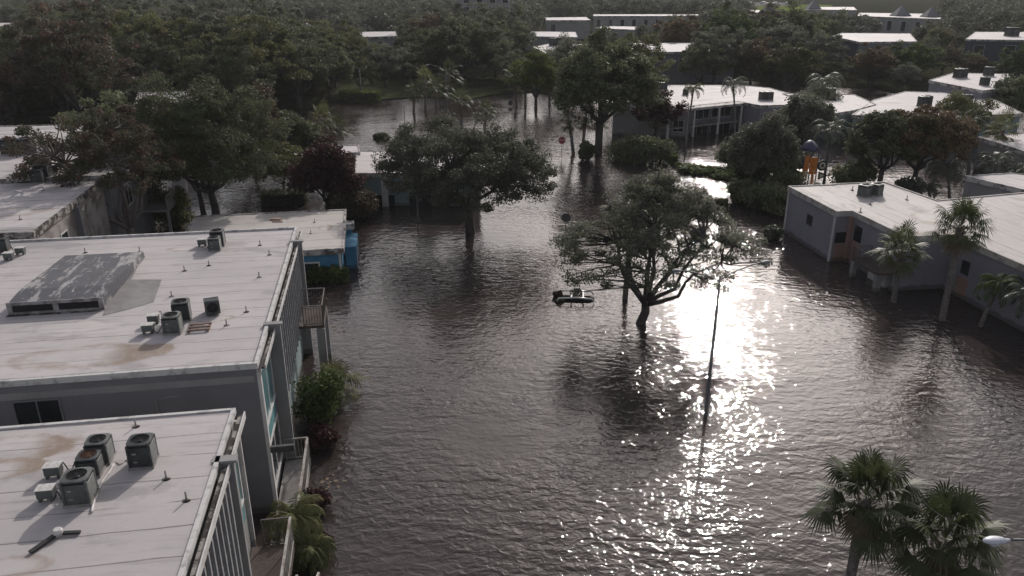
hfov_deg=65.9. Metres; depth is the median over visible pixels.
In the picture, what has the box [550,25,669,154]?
live oak
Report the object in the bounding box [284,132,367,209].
maroon tree
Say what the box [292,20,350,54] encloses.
live oak
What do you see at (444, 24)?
live oak
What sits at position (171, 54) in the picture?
live oak
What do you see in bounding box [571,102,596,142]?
cabbage palm
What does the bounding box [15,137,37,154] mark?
air conditioner
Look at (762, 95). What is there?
air conditioner
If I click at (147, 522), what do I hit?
apartment block
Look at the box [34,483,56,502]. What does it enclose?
junction box
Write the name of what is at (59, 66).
live oak
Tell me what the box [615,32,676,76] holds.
tree
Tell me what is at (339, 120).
cabbage palm
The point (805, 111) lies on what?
live oak
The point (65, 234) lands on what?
window
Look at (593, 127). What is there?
cabbage palm
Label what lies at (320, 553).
areca palm
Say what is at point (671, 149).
bush
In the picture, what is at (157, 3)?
live oak
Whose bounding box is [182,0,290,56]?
live oak
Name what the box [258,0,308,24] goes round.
live oak
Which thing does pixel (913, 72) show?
live oak
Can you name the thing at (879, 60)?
live oak
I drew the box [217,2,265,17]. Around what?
live oak
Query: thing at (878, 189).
air conditioner
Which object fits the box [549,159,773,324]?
live oak
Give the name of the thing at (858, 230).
window
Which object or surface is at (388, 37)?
apartment block
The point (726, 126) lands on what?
window
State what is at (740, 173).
bush
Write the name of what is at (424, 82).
cabbage palm
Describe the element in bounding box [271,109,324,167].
tree
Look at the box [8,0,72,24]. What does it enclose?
live oak
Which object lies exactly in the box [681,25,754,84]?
live oak
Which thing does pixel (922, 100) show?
air conditioner
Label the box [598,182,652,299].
cabbage palm
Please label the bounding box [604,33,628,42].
live oak
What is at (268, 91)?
tree
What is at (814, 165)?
playground tower
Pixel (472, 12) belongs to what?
live oak
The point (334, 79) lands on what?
live oak
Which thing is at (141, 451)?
air conditioner
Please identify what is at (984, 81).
air conditioner
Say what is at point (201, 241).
junction box
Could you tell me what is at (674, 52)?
apartment block
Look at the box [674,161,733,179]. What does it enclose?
plant bed
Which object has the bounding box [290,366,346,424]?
bush
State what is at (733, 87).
queen palm
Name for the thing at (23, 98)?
live oak
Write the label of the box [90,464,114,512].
cable
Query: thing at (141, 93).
apartment block
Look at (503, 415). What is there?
flood water
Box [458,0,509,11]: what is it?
office tower
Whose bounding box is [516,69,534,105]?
cabbage palm
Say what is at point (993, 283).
queen palm
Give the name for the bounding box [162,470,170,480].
roof vent
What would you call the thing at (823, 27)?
live oak
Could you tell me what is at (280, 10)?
live oak
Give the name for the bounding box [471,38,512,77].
live oak
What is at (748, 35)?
live oak
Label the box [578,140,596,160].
bush
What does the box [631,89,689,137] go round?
maroon tree
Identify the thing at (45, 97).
live oak
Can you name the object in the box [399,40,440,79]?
live oak
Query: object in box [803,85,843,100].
tree
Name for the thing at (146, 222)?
apartment block
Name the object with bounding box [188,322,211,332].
timber pallet
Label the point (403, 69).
live oak
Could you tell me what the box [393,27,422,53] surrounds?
live oak
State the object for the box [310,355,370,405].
dwarf fan palm
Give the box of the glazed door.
[409,193,431,205]
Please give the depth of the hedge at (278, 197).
71.35 m
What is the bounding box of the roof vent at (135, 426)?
[132,419,139,428]
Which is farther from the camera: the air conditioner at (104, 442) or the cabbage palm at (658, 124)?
the cabbage palm at (658, 124)
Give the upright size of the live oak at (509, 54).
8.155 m
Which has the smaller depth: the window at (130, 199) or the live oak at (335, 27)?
the window at (130, 199)
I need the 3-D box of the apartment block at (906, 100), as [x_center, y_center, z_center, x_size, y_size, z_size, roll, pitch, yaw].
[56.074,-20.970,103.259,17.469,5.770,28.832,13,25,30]
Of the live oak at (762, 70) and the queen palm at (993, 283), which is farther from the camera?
the live oak at (762, 70)
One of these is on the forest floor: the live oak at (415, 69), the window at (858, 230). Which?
the live oak at (415, 69)
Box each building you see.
[525,31,577,50]
[595,26,636,40]
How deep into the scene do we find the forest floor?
157.11 m
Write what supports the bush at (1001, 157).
in the flood water
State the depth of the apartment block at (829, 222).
54.90 m
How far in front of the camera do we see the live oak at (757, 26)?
185.25 m
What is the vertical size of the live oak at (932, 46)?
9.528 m
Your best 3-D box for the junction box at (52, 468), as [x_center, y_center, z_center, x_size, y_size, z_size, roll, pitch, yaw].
[-12.761,5.077,21.967,0.442,0.386,0.331,-3,22,-9]
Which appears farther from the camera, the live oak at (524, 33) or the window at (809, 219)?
the live oak at (524, 33)
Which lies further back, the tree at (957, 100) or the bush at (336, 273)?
the tree at (957, 100)
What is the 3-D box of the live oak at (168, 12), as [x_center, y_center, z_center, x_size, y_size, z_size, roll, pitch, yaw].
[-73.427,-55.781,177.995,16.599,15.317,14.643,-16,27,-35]
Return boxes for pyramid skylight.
[804,0,820,8]
[889,6,910,15]
[919,7,940,16]
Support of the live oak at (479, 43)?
on the forest floor
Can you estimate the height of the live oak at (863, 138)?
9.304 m
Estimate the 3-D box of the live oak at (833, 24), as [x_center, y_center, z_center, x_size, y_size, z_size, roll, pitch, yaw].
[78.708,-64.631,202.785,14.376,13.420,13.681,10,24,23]
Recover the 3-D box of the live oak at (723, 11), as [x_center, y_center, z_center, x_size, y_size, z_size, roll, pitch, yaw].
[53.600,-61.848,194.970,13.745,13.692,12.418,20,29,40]
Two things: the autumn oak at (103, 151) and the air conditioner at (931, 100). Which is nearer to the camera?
the autumn oak at (103, 151)
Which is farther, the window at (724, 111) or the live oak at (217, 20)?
the live oak at (217, 20)
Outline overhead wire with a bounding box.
[853,405,1012,538]
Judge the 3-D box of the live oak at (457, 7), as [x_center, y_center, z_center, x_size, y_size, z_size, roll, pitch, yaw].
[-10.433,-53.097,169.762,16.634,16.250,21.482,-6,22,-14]
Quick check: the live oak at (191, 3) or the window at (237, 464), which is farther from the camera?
the live oak at (191, 3)
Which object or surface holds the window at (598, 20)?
in the apartment block at (635, 20)
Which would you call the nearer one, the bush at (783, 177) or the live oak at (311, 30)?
the bush at (783, 177)
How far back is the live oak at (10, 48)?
110.93 m
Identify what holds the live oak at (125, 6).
on the forest floor
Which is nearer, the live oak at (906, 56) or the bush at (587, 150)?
the bush at (587, 150)
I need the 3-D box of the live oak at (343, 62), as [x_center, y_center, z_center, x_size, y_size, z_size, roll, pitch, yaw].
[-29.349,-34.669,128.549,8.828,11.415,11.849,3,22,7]
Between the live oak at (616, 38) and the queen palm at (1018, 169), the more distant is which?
the live oak at (616, 38)
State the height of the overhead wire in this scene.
1.011 m
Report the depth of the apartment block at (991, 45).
172.62 m
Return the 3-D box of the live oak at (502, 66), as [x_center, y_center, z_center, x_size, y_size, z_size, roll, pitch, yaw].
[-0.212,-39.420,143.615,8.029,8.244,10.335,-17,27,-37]
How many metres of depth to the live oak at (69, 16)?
142.08 m
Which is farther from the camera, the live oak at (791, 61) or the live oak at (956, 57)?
the live oak at (956, 57)
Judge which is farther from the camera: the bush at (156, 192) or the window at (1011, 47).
the window at (1011, 47)
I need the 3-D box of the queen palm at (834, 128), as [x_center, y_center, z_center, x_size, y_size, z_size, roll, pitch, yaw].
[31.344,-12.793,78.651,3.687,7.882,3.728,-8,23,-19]
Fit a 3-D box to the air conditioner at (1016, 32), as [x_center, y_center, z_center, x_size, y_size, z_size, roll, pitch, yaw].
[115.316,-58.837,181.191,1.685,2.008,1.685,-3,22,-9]
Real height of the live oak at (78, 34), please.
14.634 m
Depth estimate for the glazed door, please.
71.29 m
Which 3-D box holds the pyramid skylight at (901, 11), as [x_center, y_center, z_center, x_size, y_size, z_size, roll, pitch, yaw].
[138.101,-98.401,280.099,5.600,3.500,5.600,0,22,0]
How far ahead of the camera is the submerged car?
50.46 m
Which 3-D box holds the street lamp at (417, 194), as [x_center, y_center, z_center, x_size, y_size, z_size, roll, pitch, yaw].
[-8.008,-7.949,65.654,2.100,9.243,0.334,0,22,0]
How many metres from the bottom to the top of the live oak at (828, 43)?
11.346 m
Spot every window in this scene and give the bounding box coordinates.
[11,398,64,424]
[60,229,68,237]
[124,181,133,205]
[235,452,243,506]
[260,343,275,425]
[270,412,282,486]
[304,262,319,281]
[551,24,555,30]
[597,19,600,26]
[608,19,612,25]
[672,120,683,131]
[690,126,707,133]
[691,109,709,119]
[710,123,729,131]
[711,107,731,117]
[806,213,812,226]
[834,232,846,242]
[837,120,847,133]
[853,225,862,242]
[886,21,891,30]
[900,21,905,31]
[960,260,970,275]
[973,45,984,56]
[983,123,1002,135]
[1002,45,1015,60]
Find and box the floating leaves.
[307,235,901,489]
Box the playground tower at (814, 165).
[795,140,826,184]
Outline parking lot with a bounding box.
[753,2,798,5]
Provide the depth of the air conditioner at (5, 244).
39.65 m
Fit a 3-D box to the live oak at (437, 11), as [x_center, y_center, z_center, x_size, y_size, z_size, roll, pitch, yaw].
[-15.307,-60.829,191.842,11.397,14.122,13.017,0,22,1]
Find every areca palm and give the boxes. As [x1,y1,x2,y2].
[262,490,324,546]
[293,533,336,575]
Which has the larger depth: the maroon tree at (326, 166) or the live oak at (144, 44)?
the live oak at (144, 44)
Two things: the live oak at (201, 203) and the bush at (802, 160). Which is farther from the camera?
the bush at (802, 160)
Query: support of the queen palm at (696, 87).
in the flood water
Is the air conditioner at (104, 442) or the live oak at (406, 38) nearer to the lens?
the air conditioner at (104, 442)
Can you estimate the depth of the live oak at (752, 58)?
142.53 m
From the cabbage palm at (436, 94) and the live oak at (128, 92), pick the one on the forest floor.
the live oak at (128, 92)
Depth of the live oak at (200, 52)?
127.50 m
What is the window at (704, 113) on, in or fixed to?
in the apartment block at (713, 110)
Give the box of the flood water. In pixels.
[153,81,1023,575]
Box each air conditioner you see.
[0,137,16,155]
[0,235,11,253]
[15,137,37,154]
[29,168,45,183]
[32,162,53,176]
[58,467,100,508]
[74,448,106,477]
[83,433,116,464]
[125,432,159,470]
[161,311,184,335]
[171,297,192,321]
[203,296,220,314]
[207,235,222,251]
[209,228,226,246]
[549,38,555,45]
[555,37,561,45]
[661,82,667,89]
[758,91,767,99]
[766,91,773,99]
[856,183,872,197]
[870,182,883,196]
[916,96,930,106]
[921,95,933,105]
[952,68,964,77]
[962,68,968,77]
[978,76,990,85]
[983,66,995,75]
[1003,27,1014,36]
[1012,27,1020,36]
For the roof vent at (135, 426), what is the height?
0.270 m
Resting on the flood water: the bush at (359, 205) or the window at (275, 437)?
the bush at (359, 205)
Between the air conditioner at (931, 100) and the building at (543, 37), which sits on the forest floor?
the building at (543, 37)
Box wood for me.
[0,0,1023,41]
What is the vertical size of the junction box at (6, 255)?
0.386 m
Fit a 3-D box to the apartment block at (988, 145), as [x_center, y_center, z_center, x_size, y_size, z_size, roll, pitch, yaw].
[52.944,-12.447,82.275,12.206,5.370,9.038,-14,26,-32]
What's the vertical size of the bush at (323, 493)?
2.136 m
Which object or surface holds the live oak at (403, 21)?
on the forest floor
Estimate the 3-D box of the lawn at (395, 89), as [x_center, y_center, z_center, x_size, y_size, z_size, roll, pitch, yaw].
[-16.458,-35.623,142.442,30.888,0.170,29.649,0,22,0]
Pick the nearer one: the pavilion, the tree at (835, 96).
the pavilion
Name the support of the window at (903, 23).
in the apartment block at (897, 24)
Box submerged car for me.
[557,290,594,302]
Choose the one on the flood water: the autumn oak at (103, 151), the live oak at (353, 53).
the autumn oak at (103, 151)
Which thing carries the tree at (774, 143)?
on the flood water
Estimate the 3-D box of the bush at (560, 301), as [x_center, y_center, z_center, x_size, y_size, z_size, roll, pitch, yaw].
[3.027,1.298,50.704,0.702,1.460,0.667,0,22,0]
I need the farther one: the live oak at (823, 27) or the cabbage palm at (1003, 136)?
the live oak at (823, 27)
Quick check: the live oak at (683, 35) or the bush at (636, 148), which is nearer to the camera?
the bush at (636, 148)
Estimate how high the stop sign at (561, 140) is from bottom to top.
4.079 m
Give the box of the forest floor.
[0,0,1023,125]
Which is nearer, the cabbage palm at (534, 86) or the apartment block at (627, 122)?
the apartment block at (627, 122)
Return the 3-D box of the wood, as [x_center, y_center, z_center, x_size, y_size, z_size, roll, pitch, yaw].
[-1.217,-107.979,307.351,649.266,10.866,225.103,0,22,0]
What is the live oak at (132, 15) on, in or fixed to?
on the forest floor
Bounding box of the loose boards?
[270,217,282,222]
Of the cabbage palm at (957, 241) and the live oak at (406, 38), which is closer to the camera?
the cabbage palm at (957, 241)
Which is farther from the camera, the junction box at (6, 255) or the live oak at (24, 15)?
the live oak at (24, 15)
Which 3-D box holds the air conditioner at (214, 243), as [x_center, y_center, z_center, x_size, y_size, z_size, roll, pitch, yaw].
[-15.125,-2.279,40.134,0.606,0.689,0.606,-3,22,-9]
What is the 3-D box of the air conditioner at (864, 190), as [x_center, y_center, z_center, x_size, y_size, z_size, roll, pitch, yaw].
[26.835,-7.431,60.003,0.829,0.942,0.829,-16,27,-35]
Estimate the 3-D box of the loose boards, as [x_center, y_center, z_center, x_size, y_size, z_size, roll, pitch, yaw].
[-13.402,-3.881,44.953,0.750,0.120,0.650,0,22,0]
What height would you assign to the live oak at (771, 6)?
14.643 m
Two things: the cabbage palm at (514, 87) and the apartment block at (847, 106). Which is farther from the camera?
the cabbage palm at (514, 87)
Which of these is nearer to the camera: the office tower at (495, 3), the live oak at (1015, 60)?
the live oak at (1015, 60)
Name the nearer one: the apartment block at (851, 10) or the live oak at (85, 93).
the live oak at (85, 93)
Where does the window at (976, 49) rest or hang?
in the apartment block at (991, 45)
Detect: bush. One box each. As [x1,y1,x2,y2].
[147,178,170,228]
[153,185,196,228]
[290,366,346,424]
[295,526,335,561]
[301,486,333,514]
[305,423,340,453]
[306,264,327,284]
[318,264,350,283]
[324,193,346,209]
[331,188,379,219]
[375,132,388,140]
[552,290,562,297]
[554,297,563,302]
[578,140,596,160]
[603,132,666,164]
[646,171,672,187]
[648,136,678,161]
[713,140,747,167]
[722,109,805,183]
[724,176,764,203]
[729,161,773,183]
[736,181,782,212]
[754,185,787,215]
[762,164,808,189]
[762,224,784,240]
[770,152,810,178]
[827,160,872,183]
[854,154,878,181]
[894,176,923,192]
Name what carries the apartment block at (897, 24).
on the forest floor
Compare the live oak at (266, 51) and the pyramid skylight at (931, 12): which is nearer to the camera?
the live oak at (266, 51)
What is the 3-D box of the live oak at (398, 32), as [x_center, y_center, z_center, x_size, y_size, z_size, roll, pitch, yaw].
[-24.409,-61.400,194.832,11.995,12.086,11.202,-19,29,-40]
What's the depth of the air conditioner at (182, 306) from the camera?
31.76 m
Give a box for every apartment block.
[0,124,187,234]
[0,179,111,239]
[0,227,331,555]
[0,408,319,575]
[134,91,211,163]
[354,31,397,61]
[532,44,586,85]
[545,17,590,38]
[593,14,699,32]
[612,103,691,137]
[634,42,733,84]
[659,85,826,138]
[782,93,875,143]
[783,181,1023,331]
[806,7,856,21]
[834,33,916,72]
[851,91,1022,146]
[856,13,940,32]
[928,73,1009,104]
[961,32,1023,69]
[962,173,1023,197]
[974,132,1023,173]
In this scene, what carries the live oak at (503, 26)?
on the forest floor
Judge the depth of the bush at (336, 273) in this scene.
53.31 m
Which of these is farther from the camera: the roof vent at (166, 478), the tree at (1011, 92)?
the tree at (1011, 92)
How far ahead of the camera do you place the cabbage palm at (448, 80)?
118.55 m
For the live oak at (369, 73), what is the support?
on the forest floor
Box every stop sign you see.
[558,137,565,155]
[561,213,570,229]
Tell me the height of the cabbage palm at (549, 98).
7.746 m
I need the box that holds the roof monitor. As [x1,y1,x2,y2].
[5,252,144,316]
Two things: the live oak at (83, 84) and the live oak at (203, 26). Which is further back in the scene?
the live oak at (203, 26)
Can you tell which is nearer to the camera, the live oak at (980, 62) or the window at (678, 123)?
the window at (678, 123)
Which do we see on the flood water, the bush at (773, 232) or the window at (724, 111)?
the bush at (773, 232)
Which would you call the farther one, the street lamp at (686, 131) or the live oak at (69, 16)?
the live oak at (69, 16)
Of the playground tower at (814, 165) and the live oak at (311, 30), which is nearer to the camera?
the playground tower at (814, 165)
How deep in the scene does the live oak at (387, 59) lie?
142.32 m
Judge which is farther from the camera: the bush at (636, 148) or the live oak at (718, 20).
the live oak at (718, 20)
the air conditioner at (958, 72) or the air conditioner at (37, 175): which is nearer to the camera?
the air conditioner at (37, 175)
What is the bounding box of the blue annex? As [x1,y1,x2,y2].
[185,209,358,281]
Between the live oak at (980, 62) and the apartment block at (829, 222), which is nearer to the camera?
the apartment block at (829, 222)
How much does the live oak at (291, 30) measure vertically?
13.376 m
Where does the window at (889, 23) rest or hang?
in the apartment block at (897, 24)
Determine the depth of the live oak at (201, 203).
67.55 m
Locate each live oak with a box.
[0,0,100,29]
[0,0,161,116]
[0,16,49,49]
[0,28,29,115]
[0,53,57,125]
[0,67,42,125]
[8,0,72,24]
[12,27,88,114]
[15,49,121,120]
[44,7,102,34]
[60,0,114,12]
[65,25,141,73]
[75,0,182,73]
[78,88,102,113]
[86,71,154,104]
[88,0,143,14]
[96,8,143,78]
[103,31,159,89]
[106,9,203,89]
[107,9,183,90]
[109,72,294,214]
[115,0,168,12]
[128,89,228,214]
[132,0,170,11]
[141,42,199,90]
[145,0,179,12]
[157,6,209,20]
[165,3,212,49]
[168,1,215,10]
[169,0,233,12]
[170,44,276,95]
[172,14,312,110]
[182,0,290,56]
[188,0,244,49]
[190,44,231,95]
[192,21,225,56]
[198,13,299,102]
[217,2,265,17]
[231,0,292,20]
[250,31,337,107]
[252,25,303,99]
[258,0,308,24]
[272,18,327,87]
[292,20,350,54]
[292,28,359,93]
[303,37,355,100]
[314,16,367,51]
[327,19,379,73]
[330,54,357,87]
[339,56,379,89]
[360,42,410,87]
[361,40,385,58]
[370,109,558,233]
[379,52,401,80]
[392,14,420,35]
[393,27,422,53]
[393,27,429,53]
[393,47,414,75]
[394,17,418,31]
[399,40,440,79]
[404,13,453,32]
[404,63,433,84]
[409,22,472,86]
[422,23,471,74]
[427,15,511,81]
[429,7,461,59]
[430,2,507,71]
[458,2,491,19]
[464,17,514,67]
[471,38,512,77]
[472,3,528,30]
[479,11,537,43]
[480,50,527,87]
[487,13,537,50]
[492,48,526,76]
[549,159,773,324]
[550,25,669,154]
[585,31,619,44]
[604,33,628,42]
[650,14,700,42]
[657,14,702,39]
[677,43,730,84]
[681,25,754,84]
[697,0,763,38]
[708,9,751,38]
[725,36,780,85]
[734,20,776,48]
[739,9,764,15]
[744,16,767,36]
[749,2,789,20]
[751,0,827,48]
[755,18,823,76]
[755,58,780,82]
[760,40,825,91]
[771,90,843,145]
[783,30,849,81]
[792,16,830,37]
[802,9,849,34]
[809,58,850,85]
[836,59,853,76]
[842,109,933,181]
[845,42,900,87]
[846,49,897,80]
[884,60,922,91]
[889,40,946,85]
[906,36,945,80]
[916,24,954,46]
[922,25,961,46]
[936,40,969,75]
[951,26,976,50]
[952,50,985,72]
[962,56,995,72]
[990,48,1023,77]
[994,55,1011,73]
[1012,20,1023,31]
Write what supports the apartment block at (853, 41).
on the forest floor
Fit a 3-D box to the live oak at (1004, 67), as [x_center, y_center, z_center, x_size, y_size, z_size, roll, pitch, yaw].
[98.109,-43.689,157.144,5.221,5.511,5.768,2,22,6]
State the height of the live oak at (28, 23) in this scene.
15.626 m
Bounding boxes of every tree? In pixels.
[53,89,200,158]
[229,82,298,152]
[254,140,304,188]
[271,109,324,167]
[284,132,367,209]
[504,45,559,109]
[542,31,585,69]
[581,67,653,104]
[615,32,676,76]
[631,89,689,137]
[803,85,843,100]
[935,89,1000,127]
[942,109,980,157]
[991,73,1023,110]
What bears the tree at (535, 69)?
in the flood water
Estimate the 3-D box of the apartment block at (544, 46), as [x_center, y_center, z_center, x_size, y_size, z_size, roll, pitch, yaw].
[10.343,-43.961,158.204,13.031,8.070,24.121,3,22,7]
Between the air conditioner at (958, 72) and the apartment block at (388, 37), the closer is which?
the air conditioner at (958, 72)
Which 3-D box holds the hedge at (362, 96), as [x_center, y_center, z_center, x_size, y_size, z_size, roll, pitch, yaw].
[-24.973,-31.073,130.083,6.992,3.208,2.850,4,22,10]
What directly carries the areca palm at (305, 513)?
on the flood water
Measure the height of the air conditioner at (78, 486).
0.812 m
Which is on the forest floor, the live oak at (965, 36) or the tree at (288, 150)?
the live oak at (965, 36)
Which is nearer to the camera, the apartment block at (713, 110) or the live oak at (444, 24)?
the apartment block at (713, 110)
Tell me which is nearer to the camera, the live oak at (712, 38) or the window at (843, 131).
the window at (843, 131)
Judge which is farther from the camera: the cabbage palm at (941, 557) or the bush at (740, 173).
the bush at (740, 173)
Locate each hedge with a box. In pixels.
[259,188,307,206]
[338,89,381,102]
[665,153,679,163]
[713,197,730,206]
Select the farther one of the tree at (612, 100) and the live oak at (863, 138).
the tree at (612, 100)
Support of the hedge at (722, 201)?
on the flood water
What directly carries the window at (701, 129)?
in the apartment block at (713, 110)
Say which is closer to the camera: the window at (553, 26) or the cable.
the cable
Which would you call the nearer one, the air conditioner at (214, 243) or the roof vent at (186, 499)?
the roof vent at (186, 499)
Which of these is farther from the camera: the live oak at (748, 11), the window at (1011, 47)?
the live oak at (748, 11)
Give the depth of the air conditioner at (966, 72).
120.95 m
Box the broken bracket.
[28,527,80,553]
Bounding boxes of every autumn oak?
[0,103,187,234]
[876,104,980,177]
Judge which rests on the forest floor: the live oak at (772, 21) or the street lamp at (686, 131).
the live oak at (772, 21)
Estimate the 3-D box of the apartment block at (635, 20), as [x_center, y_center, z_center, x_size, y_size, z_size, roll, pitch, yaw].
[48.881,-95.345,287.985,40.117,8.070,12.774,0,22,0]
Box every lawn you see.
[333,80,506,102]
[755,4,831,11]
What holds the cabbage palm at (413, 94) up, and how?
in the flood water
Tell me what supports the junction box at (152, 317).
on the apartment block at (111, 360)
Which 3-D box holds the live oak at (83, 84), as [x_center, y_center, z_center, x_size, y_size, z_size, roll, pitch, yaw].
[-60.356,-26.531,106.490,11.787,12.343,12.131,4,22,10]
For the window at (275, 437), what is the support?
in the apartment block at (111, 360)
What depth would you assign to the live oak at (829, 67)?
142.37 m
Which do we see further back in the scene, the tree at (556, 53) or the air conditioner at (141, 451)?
the tree at (556, 53)
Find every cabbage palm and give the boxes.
[306,97,334,134]
[321,111,354,144]
[404,78,425,112]
[414,65,435,110]
[422,75,448,116]
[437,58,462,111]
[447,86,473,127]
[474,98,497,127]
[501,62,522,106]
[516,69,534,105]
[527,61,541,105]
[542,69,554,105]
[553,107,585,154]
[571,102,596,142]
[587,105,609,141]
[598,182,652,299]
[640,98,672,138]
[797,446,934,575]
[867,219,931,302]
[881,477,1015,575]
[918,195,997,320]
[950,97,991,174]
[981,106,1023,142]
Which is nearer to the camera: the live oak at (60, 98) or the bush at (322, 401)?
the bush at (322, 401)
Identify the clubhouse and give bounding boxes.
[354,150,479,206]
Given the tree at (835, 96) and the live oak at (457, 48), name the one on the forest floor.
the live oak at (457, 48)
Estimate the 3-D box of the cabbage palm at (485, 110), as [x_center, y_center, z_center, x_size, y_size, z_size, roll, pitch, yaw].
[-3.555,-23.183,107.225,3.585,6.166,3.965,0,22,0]
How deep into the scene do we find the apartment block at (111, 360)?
31.26 m
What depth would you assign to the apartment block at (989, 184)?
68.24 m
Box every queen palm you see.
[682,83,703,139]
[721,77,747,133]
[806,72,845,136]
[810,119,850,182]
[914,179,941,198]
[925,158,968,198]
[972,273,1022,326]
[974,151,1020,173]
[1000,283,1023,318]
[1003,160,1023,173]
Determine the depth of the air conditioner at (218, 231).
40.61 m
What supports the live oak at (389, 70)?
on the forest floor
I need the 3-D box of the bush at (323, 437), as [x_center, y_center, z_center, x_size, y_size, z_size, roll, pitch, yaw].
[-8.310,7.123,34.881,1.535,2.281,1.522,0,22,0]
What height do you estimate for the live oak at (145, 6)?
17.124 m
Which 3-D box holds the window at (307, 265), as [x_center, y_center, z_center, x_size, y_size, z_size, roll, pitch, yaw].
[-13.504,-1.062,53.412,1.100,1.450,0.090,-3,22,-9]
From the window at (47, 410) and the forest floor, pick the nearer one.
the window at (47, 410)
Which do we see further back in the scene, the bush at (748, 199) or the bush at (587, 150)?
the bush at (587, 150)
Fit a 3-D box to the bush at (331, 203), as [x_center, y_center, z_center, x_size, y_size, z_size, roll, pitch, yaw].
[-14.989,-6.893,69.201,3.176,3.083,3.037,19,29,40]
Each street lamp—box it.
[401,137,425,222]
[672,260,770,416]
[684,106,694,155]
[982,536,1023,546]
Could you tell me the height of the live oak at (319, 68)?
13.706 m
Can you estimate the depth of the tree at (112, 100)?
65.35 m
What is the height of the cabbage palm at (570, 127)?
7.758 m
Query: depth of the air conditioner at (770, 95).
106.64 m
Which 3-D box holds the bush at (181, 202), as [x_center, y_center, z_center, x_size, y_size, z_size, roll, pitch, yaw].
[-27.982,-6.036,64.972,3.373,4.601,3.299,17,27,37]
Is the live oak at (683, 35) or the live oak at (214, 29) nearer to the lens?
the live oak at (214, 29)
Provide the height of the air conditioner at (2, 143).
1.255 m
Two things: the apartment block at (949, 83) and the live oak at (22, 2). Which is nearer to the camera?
the apartment block at (949, 83)
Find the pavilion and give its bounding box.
[335,145,359,170]
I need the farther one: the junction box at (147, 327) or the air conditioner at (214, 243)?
the air conditioner at (214, 243)
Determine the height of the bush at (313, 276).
2.610 m
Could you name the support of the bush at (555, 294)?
on the flood water
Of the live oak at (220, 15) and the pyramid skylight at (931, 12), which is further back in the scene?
the pyramid skylight at (931, 12)
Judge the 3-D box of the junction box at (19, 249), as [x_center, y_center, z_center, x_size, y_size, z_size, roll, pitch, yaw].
[-24.596,-1.864,39.497,0.442,0.386,0.331,-3,22,-9]
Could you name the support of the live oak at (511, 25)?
on the forest floor
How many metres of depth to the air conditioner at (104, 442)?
22.53 m
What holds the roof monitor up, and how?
on the apartment block at (111, 360)
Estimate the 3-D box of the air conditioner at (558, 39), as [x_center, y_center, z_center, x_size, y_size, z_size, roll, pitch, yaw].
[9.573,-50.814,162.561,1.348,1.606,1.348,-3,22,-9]
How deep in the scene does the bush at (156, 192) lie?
64.20 m
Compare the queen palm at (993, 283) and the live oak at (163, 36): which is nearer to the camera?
the queen palm at (993, 283)
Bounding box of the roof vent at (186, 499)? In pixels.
[182,491,190,502]
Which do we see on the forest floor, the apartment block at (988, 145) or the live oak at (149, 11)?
the live oak at (149, 11)
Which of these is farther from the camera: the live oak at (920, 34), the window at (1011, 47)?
the live oak at (920, 34)
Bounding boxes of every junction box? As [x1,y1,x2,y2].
[2,251,14,260]
[13,246,25,254]
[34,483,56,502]
[41,460,63,479]
[140,322,154,333]
[146,312,159,323]
[197,238,206,246]
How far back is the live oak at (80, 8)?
204.84 m
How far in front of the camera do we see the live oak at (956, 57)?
157.52 m
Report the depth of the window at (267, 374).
30.85 m
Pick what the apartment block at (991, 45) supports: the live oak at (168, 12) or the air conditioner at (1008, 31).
the air conditioner at (1008, 31)
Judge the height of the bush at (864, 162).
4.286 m
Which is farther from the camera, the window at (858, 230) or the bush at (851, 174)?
the bush at (851, 174)
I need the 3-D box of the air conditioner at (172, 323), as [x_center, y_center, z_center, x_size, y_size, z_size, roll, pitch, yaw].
[-13.271,1.359,30.838,0.676,0.768,0.676,-3,22,-9]
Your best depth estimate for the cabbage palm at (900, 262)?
48.96 m
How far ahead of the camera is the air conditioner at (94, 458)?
21.95 m
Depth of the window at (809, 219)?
60.06 m
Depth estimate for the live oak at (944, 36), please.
199.07 m
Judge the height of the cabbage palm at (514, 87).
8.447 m
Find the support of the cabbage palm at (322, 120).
in the flood water
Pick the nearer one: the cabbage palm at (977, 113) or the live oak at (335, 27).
the cabbage palm at (977, 113)
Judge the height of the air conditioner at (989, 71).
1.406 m
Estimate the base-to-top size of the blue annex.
4.370 m
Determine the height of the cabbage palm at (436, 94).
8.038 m
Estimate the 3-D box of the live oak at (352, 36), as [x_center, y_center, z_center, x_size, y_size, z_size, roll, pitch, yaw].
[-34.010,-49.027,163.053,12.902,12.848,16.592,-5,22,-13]
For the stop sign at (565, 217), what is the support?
in the flood water
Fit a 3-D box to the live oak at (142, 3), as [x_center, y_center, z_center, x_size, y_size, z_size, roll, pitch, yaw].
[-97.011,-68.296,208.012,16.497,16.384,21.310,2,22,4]
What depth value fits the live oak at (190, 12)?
140.55 m
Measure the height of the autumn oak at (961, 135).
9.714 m
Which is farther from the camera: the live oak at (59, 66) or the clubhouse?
the live oak at (59, 66)
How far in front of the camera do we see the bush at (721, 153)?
85.54 m
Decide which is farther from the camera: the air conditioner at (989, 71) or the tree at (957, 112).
the air conditioner at (989, 71)
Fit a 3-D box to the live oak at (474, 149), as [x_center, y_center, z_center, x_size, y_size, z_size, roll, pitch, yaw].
[-4.041,-8.922,64.714,13.176,10.945,15.386,-18,28,-37]
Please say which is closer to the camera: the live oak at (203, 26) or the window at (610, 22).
the live oak at (203, 26)
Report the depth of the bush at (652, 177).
73.35 m

